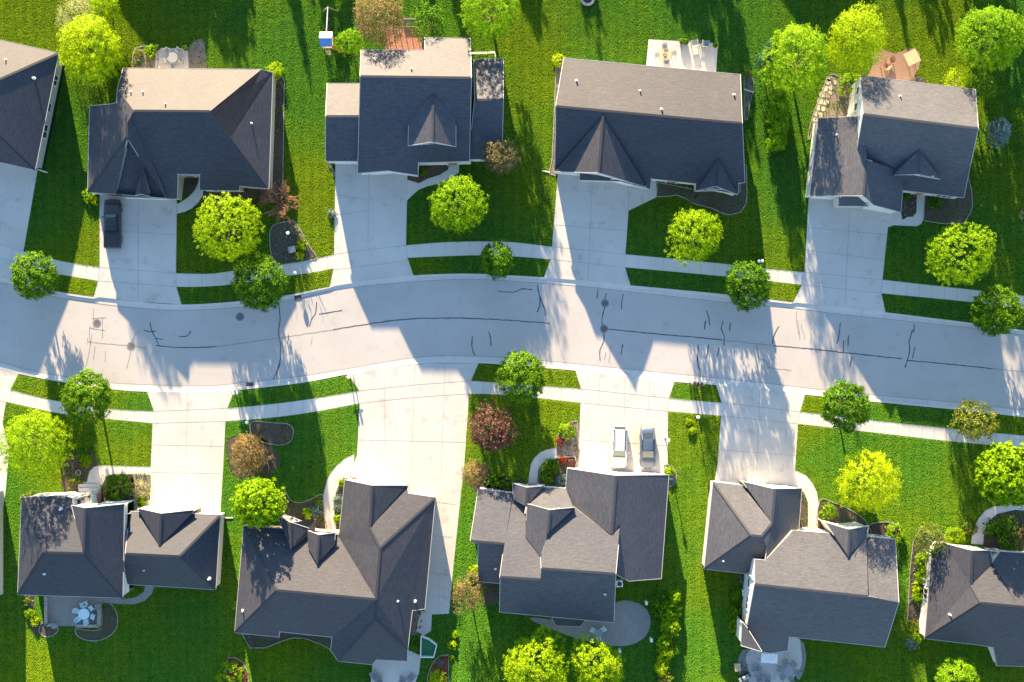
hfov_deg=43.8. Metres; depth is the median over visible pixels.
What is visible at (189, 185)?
planting bed
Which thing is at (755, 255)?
shrub
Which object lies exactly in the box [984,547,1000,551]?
front door
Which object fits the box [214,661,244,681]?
shrub
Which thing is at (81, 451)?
shrub
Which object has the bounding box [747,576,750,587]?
window
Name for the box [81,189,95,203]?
shrub
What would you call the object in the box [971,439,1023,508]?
tree
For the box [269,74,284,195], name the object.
planting bed
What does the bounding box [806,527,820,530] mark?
front door
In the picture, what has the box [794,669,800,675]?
chair
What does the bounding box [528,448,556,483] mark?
path
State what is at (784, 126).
shrub
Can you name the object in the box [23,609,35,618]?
shrub
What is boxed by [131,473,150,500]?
planting bed
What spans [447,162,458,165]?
front door
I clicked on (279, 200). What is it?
bare tree
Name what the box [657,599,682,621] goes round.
shrub
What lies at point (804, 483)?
path
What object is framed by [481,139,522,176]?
tree
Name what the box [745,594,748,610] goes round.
window
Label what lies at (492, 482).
shrub
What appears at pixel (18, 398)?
pavement
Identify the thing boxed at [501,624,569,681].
tree
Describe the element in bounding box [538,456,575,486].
planting bed
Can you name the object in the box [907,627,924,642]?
shrub
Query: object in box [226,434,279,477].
planting bed
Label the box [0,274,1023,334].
kerb
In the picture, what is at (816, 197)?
garage door
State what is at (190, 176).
front door
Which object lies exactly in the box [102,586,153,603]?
path
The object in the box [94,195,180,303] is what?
driveway
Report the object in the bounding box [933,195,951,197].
window
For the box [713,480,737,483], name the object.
garage door
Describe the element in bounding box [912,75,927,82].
planting bed
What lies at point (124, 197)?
garage door
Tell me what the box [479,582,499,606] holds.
planting bed
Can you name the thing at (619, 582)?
air conditioner
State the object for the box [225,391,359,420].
pavement
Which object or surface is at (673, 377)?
kerb
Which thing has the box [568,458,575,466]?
shrub
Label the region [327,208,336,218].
shrub
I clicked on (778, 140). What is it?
shrub
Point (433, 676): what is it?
shrub
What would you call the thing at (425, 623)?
path
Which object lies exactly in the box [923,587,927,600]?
window
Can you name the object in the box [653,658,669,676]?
shrub
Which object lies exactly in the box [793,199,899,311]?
driveway
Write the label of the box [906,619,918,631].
shrub
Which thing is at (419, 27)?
tree
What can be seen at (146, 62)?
planting bed
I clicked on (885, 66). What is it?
chair
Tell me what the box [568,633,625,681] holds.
tree
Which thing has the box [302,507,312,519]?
shrub
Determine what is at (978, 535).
path
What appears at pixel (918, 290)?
pavement
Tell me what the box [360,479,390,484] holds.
garage door
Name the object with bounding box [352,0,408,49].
tree
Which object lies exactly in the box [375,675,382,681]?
chair
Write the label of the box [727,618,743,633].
shrub
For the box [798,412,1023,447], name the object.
pavement
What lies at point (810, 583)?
house
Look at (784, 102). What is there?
shrub
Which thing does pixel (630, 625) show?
patio
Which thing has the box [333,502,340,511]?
shrub
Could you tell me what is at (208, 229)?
tree
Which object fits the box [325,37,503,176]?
house
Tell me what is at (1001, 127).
tree
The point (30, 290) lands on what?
tree
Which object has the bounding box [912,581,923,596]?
shrub
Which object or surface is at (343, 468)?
path
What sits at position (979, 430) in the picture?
tree
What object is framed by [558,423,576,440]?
shrub
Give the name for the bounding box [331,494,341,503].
shrub
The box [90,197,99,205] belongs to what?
shrub
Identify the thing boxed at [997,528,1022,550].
shrub
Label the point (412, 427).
driveway
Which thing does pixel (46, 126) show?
window
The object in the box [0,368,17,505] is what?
driveway
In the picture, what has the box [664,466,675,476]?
shrub
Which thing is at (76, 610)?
chair
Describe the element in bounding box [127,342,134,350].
manhole cover
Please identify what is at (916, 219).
path
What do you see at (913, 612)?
planting bed
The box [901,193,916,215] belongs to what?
planting bed
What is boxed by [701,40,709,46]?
chair
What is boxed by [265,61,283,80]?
shrub
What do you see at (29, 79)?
house
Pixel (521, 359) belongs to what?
tree
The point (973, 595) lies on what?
house
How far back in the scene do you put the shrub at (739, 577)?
149.50 m
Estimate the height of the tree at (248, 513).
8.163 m
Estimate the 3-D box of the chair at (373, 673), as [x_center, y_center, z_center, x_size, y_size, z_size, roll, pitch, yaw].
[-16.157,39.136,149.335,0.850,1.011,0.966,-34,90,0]
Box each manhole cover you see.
[93,319,100,327]
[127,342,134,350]
[236,312,243,320]
[600,325,607,332]
[601,299,608,306]
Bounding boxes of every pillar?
[51,623,57,628]
[94,604,100,609]
[734,662,740,671]
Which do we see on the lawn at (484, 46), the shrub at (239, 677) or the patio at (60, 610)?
the patio at (60, 610)
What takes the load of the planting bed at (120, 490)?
on the lawn at (484, 46)
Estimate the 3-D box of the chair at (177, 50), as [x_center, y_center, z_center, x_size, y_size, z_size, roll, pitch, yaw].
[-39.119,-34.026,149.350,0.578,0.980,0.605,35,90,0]
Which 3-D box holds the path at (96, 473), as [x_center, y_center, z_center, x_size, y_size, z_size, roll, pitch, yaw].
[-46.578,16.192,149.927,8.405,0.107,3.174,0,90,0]
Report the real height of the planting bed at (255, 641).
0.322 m
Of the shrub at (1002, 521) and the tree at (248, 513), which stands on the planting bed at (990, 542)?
the shrub at (1002, 521)
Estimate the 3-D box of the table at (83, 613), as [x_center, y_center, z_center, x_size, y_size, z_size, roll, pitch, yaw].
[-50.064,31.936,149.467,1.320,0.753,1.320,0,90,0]
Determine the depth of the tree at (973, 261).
143.51 m
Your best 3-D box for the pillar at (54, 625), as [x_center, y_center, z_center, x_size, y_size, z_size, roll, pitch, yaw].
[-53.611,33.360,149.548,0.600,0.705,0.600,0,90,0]
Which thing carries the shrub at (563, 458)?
on the planting bed at (568, 448)
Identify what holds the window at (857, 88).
in the house at (885, 144)
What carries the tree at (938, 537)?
on the planting bed at (913, 612)
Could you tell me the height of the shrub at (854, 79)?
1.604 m
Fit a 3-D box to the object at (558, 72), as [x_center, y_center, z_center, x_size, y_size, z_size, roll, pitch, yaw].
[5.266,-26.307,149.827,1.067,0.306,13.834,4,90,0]
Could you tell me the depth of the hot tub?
149.82 m
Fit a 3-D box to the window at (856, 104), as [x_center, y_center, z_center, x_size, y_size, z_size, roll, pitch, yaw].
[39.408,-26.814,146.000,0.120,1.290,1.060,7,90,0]
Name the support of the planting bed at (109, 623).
on the lawn at (484, 46)
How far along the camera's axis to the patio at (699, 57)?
149.84 m
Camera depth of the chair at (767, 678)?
149.45 m
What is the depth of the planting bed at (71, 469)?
149.88 m
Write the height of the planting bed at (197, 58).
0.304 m
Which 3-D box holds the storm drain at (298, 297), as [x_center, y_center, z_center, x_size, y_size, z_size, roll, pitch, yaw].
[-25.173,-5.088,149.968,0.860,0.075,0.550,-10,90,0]
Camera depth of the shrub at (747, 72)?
149.57 m
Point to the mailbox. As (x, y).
(697, 384)
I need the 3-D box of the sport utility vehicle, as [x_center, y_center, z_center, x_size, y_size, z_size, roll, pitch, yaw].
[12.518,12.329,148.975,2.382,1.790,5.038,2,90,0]
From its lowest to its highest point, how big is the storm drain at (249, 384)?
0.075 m
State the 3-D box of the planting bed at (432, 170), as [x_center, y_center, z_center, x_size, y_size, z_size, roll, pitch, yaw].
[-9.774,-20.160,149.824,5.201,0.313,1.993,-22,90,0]
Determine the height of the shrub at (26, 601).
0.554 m
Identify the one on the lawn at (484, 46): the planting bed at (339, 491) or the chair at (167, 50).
the planting bed at (339, 491)
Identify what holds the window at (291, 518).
in the house at (356, 589)
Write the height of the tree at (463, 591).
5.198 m
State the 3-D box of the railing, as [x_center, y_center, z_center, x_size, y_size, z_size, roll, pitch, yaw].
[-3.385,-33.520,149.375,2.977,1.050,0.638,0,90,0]
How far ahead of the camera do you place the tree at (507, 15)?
143.75 m
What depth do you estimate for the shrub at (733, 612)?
149.23 m
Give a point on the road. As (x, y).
(334, 330)
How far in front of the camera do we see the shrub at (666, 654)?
148.76 m
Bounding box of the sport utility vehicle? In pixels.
[609,425,628,467]
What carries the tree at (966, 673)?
on the lawn at (484, 46)
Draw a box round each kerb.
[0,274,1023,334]
[0,356,1023,416]
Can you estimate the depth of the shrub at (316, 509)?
149.44 m
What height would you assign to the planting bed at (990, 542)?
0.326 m
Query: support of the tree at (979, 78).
on the lawn at (484, 46)
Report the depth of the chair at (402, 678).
149.45 m
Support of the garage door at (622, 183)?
in the house at (636, 125)
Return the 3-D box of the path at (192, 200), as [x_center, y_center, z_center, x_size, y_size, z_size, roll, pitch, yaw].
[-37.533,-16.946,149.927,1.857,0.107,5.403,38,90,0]
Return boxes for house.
[0,40,62,170]
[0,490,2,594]
[17,491,224,597]
[87,68,275,200]
[234,479,435,664]
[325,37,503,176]
[470,467,668,626]
[554,58,744,195]
[702,480,898,652]
[805,75,978,213]
[918,541,1023,666]
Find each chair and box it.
[72,607,79,613]
[83,619,89,625]
[160,58,168,63]
[164,46,170,53]
[174,46,181,54]
[369,670,377,680]
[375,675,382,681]
[398,675,406,681]
[406,672,415,681]
[671,50,676,56]
[690,39,698,46]
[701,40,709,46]
[752,664,761,671]
[755,674,763,681]
[764,675,770,681]
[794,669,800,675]
[880,61,891,70]
[885,55,896,64]
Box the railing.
[470,51,495,57]
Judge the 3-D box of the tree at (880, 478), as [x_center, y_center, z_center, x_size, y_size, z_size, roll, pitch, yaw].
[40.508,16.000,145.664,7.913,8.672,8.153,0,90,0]
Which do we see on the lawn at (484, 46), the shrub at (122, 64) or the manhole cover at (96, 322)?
the shrub at (122, 64)
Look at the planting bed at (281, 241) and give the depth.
149.88 m
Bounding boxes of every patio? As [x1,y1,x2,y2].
[48,596,101,626]
[155,48,188,67]
[371,650,420,681]
[530,600,650,645]
[646,39,717,71]
[746,637,801,681]
[868,48,919,81]
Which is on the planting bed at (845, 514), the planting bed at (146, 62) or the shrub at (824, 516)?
the shrub at (824, 516)
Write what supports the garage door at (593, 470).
in the house at (548, 557)
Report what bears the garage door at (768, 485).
in the house at (810, 583)
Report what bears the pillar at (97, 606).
on the lawn at (484, 46)
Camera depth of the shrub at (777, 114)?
147.93 m
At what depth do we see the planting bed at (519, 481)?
149.88 m
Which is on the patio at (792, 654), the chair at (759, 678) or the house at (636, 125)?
the chair at (759, 678)
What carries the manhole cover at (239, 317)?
on the road
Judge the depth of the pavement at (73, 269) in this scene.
149.87 m
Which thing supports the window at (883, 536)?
in the house at (810, 583)
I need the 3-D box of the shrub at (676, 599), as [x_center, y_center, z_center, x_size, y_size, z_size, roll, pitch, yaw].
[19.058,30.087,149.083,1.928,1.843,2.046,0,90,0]
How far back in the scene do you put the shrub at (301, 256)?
149.60 m
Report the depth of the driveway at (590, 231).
149.88 m
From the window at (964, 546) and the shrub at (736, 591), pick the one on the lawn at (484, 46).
the shrub at (736, 591)
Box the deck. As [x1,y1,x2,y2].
[386,26,422,49]
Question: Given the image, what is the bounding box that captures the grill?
[739,671,752,681]
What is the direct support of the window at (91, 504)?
in the house at (75, 544)
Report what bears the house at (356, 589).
on the lawn at (484, 46)
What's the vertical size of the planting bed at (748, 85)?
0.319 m
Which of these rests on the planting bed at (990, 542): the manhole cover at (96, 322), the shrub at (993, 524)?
the shrub at (993, 524)
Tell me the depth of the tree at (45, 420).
142.45 m
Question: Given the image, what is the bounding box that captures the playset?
[319,7,343,54]
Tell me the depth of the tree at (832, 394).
144.51 m
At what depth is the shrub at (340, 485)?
149.60 m
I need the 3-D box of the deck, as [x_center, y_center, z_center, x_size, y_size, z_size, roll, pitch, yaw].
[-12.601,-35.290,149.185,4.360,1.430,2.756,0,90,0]
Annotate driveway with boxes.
[0,162,37,283]
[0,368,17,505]
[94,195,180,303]
[134,390,232,512]
[330,164,413,286]
[344,363,477,613]
[544,174,655,284]
[576,371,673,473]
[715,385,804,491]
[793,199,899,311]
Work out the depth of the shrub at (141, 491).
149.24 m
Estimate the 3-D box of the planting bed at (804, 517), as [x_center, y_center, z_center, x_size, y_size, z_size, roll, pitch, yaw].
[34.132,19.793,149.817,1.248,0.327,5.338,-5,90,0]
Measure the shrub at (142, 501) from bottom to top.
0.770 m
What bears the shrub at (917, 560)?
on the planting bed at (913, 612)
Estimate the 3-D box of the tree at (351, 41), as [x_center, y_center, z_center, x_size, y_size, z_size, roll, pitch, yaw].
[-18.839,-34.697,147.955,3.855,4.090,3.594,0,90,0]
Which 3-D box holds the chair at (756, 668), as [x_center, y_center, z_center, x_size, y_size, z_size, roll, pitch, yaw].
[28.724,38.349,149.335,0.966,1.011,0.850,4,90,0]
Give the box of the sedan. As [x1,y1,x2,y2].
[638,428,656,468]
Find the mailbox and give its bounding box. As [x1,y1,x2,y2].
[691,382,703,386]
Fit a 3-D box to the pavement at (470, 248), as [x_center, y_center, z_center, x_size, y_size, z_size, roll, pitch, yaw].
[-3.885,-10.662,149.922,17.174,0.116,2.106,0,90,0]
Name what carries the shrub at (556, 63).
on the lawn at (484, 46)
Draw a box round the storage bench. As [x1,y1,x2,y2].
[402,18,418,24]
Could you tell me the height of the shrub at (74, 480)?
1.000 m
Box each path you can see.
[80,465,151,487]
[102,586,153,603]
[177,180,202,213]
[323,455,353,528]
[407,165,458,199]
[416,611,431,634]
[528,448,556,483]
[795,470,817,527]
[889,195,924,226]
[971,505,1023,544]
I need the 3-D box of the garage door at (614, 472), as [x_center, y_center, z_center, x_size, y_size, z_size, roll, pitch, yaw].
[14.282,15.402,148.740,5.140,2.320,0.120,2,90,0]
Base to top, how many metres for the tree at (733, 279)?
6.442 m
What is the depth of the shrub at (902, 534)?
149.22 m
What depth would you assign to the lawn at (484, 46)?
149.90 m
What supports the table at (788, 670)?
on the patio at (792, 654)
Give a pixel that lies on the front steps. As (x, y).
(91, 489)
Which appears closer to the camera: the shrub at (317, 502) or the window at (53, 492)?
the window at (53, 492)
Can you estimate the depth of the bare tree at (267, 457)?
149.16 m
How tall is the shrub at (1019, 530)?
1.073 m
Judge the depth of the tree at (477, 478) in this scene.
146.94 m
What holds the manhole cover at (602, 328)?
on the road
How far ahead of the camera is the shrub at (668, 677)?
148.77 m
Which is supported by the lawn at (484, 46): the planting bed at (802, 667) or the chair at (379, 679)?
the planting bed at (802, 667)
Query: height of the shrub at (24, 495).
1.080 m
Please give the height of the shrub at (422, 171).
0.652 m
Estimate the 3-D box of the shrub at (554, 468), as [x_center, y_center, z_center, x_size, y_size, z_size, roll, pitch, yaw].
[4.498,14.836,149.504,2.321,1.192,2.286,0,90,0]
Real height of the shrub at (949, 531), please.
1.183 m
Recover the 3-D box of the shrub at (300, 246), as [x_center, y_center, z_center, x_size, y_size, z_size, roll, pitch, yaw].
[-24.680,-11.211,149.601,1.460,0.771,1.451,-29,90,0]
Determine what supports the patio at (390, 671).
on the lawn at (484, 46)
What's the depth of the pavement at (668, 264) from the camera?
149.87 m
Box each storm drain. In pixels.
[246,382,253,386]
[294,295,301,300]
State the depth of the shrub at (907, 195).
149.57 m
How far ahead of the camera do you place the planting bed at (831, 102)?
149.88 m
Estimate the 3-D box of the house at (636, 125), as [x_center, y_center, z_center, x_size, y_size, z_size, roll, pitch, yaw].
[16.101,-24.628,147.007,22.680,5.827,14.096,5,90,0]
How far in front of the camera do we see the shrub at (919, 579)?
149.24 m
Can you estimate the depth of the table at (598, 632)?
149.09 m
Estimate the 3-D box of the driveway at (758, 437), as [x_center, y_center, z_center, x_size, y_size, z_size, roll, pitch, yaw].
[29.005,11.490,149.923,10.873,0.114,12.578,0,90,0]
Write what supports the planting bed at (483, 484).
on the lawn at (484, 46)
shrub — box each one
[18,489,34,501]
[22,597,30,606]
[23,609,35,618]
[30,616,40,626]
[68,474,82,484]
[74,446,87,457]
[79,454,92,467]
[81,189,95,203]
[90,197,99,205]
[102,472,132,500]
[117,60,127,70]
[127,479,151,498]
[134,49,143,58]
[136,495,147,507]
[143,43,155,58]
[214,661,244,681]
[231,601,236,610]
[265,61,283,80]
[289,224,299,234]
[294,251,304,260]
[296,238,307,251]
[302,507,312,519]
[310,504,322,517]
[314,497,321,505]
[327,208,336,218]
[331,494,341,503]
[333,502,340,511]
[333,514,340,523]
[338,478,344,487]
[419,167,426,175]
[428,668,449,681]
[436,658,444,666]
[447,640,456,649]
[450,630,458,639]
[469,564,477,576]
[485,472,518,489]
[539,472,554,485]
[542,458,559,476]
[551,52,565,68]
[553,473,566,486]
[555,437,563,446]
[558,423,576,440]
[558,455,567,464]
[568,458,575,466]
[648,586,669,611]
[651,601,666,617]
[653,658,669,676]
[656,633,671,648]
[656,646,674,662]
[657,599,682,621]
[657,670,673,681]
[659,617,680,637]
[662,642,679,657]
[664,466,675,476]
[667,589,681,606]
[685,418,692,425]
[687,427,695,434]
[727,603,742,621]
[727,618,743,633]
[728,586,742,601]
[737,574,743,584]
[742,69,751,79]
[748,249,762,261]
[765,132,787,152]
[766,106,790,129]
[767,119,788,140]
[768,96,792,116]
[770,84,788,102]
[818,501,836,520]
[836,72,860,98]
[885,522,906,544]
[902,193,911,202]
[904,638,917,649]
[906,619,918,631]
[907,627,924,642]
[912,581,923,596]
[912,591,922,603]
[913,551,928,568]
[914,565,926,585]
[927,196,942,209]
[943,527,965,544]
[963,521,978,535]
[981,520,1000,538]
[996,514,1018,534]
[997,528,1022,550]
[1014,525,1023,543]
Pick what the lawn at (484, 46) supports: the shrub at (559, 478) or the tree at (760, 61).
the tree at (760, 61)
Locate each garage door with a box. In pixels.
[124,197,170,200]
[164,507,190,510]
[334,162,357,163]
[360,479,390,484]
[370,171,392,174]
[575,467,599,471]
[612,181,631,186]
[612,471,657,474]
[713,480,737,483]
[761,484,789,487]
[809,196,835,199]
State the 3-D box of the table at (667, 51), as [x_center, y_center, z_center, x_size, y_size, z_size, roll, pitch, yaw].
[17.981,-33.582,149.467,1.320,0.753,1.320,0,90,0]
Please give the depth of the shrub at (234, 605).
149.57 m
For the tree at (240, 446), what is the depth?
146.57 m
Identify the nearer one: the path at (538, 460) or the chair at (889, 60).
the chair at (889, 60)
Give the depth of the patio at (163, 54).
149.84 m
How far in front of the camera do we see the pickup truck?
148.69 m
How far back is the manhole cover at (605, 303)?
149.99 m
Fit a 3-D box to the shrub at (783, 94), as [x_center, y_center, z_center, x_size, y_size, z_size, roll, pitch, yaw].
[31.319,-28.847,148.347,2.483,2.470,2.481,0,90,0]
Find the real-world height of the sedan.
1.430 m
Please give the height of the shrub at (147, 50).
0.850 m
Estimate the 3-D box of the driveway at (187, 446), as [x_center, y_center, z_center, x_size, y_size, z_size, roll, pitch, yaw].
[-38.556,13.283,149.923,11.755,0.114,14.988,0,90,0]
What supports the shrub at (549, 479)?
on the planting bed at (563, 469)
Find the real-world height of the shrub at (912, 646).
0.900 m
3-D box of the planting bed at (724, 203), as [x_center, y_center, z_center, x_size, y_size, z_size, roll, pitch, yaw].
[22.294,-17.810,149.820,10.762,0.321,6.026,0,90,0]
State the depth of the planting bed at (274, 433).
149.88 m
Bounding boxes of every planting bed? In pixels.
[26,595,40,633]
[38,621,58,636]
[62,448,97,491]
[75,601,117,640]
[100,474,134,500]
[131,45,158,67]
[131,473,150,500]
[182,177,198,197]
[188,39,207,67]
[203,189,272,201]
[221,657,248,681]
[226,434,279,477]
[242,632,331,649]
[250,421,293,445]
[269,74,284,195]
[269,221,316,264]
[279,492,327,528]
[327,162,334,177]
[333,476,351,528]
[408,165,448,182]
[410,610,421,635]
[427,654,448,681]
[473,465,491,492]
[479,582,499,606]
[484,473,523,490]
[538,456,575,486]
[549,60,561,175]
[556,421,578,467]
[656,164,747,214]
[663,464,676,487]
[738,649,748,681]
[744,73,753,119]
[795,638,805,679]
[799,492,807,527]
[808,74,854,139]
[816,498,871,533]
[868,522,901,538]
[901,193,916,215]
[907,530,944,649]
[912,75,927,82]
[923,177,972,223]
[983,510,1023,550]
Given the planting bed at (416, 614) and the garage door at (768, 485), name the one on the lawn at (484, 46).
the planting bed at (416, 614)
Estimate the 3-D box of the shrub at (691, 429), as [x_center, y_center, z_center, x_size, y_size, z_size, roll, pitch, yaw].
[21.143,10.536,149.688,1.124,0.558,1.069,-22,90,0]
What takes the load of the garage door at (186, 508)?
in the house at (75, 544)
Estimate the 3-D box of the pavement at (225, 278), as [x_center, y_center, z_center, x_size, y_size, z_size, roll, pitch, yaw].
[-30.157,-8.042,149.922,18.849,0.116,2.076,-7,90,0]
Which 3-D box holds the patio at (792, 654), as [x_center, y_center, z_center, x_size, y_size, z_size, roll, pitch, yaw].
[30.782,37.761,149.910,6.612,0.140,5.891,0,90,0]
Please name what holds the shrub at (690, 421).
on the lawn at (484, 46)
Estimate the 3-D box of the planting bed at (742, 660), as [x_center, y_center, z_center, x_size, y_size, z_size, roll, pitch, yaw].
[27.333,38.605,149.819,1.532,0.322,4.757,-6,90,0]
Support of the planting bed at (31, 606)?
on the lawn at (484, 46)
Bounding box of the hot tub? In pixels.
[420,635,436,657]
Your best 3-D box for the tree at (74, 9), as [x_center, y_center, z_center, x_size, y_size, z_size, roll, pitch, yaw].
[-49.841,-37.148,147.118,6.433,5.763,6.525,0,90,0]
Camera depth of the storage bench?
149.41 m
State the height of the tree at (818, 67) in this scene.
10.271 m
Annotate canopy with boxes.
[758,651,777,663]
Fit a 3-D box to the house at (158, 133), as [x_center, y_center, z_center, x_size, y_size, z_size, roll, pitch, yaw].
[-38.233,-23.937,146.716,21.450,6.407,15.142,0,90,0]
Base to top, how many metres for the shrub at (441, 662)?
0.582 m
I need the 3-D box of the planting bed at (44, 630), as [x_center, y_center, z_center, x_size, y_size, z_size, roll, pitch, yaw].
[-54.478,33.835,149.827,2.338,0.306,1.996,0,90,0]
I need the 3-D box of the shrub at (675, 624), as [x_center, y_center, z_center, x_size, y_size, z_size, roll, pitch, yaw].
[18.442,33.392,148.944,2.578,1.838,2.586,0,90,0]
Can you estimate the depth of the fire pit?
149.55 m
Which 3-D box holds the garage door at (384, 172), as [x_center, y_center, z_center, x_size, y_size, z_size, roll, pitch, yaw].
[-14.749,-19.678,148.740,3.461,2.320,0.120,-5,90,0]
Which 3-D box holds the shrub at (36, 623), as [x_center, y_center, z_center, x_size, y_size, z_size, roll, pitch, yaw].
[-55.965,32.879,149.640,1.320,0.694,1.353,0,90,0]
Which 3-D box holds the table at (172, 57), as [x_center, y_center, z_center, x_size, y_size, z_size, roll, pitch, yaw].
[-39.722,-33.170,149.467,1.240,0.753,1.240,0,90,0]
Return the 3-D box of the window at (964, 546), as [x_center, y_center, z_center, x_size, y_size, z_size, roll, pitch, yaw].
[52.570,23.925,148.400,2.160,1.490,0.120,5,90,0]
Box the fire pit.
[580,0,594,5]
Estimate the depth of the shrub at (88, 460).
149.42 m
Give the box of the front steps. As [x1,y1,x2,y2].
[78,484,102,502]
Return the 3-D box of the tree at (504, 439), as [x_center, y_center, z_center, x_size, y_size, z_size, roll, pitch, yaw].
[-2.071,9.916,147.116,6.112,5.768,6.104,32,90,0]
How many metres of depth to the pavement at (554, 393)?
149.87 m
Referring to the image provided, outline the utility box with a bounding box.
[288,246,295,252]
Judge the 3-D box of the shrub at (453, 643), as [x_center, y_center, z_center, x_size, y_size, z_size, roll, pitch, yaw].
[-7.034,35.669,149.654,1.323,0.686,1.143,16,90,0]
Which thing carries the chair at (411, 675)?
on the patio at (390, 671)
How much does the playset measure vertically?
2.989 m
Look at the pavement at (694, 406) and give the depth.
149.87 m
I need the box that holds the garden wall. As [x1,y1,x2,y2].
[44,596,100,627]
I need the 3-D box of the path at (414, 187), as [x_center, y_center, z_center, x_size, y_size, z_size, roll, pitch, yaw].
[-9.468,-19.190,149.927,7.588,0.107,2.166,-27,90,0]
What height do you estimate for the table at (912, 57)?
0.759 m
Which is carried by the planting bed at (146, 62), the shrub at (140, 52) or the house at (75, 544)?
the shrub at (140, 52)
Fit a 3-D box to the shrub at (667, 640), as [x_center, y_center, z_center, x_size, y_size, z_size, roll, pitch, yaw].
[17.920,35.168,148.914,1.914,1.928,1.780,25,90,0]
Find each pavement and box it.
[0,245,99,280]
[0,388,153,422]
[176,254,333,286]
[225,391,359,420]
[406,241,551,258]
[469,381,580,402]
[625,254,804,284]
[668,398,720,415]
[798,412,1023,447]
[881,280,1023,308]
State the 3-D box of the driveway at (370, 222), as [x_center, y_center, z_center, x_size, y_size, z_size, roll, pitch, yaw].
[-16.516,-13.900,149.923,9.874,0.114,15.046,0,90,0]
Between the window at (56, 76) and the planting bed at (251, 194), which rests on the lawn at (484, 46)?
the planting bed at (251, 194)
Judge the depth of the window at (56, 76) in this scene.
148.73 m
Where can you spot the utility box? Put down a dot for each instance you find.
(291, 249)
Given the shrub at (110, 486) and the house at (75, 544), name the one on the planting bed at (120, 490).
the shrub at (110, 486)
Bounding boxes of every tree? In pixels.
[0,409,76,479]
[8,250,59,300]
[54,0,106,39]
[55,11,123,86]
[58,367,112,424]
[87,0,120,19]
[192,191,264,262]
[229,251,289,312]
[229,430,266,476]
[229,476,288,529]
[257,179,299,224]
[258,448,276,470]
[333,27,364,56]
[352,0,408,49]
[407,0,448,43]
[427,175,490,234]
[451,570,486,614]
[458,0,519,38]
[460,459,488,488]
[466,398,519,453]
[479,238,513,282]
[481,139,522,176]
[494,349,546,404]
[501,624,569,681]
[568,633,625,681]
[664,208,723,267]
[722,259,772,312]
[753,51,775,73]
[757,21,830,96]
[761,40,777,51]
[820,377,872,434]
[824,0,888,75]
[832,447,903,513]
[912,521,950,557]
[922,220,996,286]
[934,657,980,681]
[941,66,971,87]
[947,398,1000,441]
[954,5,1023,73]
[962,69,999,103]
[967,285,1023,336]
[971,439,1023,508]
[984,116,1011,149]
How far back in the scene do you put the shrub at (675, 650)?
149.09 m
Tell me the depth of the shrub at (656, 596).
149.11 m
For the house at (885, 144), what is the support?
on the lawn at (484, 46)
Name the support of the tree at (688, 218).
on the lawn at (484, 46)
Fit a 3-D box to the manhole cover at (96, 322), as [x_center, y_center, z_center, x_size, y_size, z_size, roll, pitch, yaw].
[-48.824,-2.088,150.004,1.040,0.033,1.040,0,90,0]
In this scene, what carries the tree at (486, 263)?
on the lawn at (484, 46)
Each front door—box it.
[182,175,197,177]
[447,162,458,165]
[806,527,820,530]
[910,192,925,195]
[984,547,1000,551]
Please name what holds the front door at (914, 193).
in the house at (885, 144)
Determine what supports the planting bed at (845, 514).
on the lawn at (484, 46)
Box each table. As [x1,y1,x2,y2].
[78,608,89,619]
[167,52,177,62]
[594,629,602,636]
[660,48,670,59]
[784,666,793,675]
[903,49,920,65]
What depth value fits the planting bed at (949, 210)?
149.88 m
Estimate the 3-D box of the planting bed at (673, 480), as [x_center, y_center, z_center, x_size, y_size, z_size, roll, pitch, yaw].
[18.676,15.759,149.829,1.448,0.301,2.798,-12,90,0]
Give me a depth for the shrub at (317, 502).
149.59 m
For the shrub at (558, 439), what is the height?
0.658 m
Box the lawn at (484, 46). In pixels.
[0,0,1023,681]
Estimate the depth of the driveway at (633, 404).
149.88 m
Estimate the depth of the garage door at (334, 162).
148.66 m
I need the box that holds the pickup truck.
[101,199,122,248]
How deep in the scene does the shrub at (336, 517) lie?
149.57 m
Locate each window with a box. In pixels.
[36,492,55,494]
[43,124,48,139]
[53,74,58,86]
[87,503,104,505]
[288,516,300,521]
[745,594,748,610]
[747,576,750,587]
[854,101,858,111]
[856,85,859,95]
[872,534,890,537]
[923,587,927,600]
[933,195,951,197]
[953,544,974,548]
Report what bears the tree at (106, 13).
on the lawn at (484, 46)
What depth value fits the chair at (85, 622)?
149.38 m
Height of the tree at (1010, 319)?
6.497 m
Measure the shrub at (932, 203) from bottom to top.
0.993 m
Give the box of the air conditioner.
[616,579,622,586]
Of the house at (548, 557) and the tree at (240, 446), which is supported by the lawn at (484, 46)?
the house at (548, 557)
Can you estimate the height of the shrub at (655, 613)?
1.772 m
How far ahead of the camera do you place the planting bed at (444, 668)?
149.88 m
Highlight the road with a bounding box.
[0,279,1023,409]
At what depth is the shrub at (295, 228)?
149.59 m
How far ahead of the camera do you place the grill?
149.06 m
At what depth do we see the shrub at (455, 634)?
149.61 m
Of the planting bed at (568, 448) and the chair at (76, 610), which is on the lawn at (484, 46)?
the planting bed at (568, 448)
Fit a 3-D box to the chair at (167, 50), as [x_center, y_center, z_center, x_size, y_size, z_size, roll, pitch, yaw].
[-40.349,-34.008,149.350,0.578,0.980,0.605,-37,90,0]
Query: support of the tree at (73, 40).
on the lawn at (484, 46)
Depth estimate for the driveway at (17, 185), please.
149.88 m

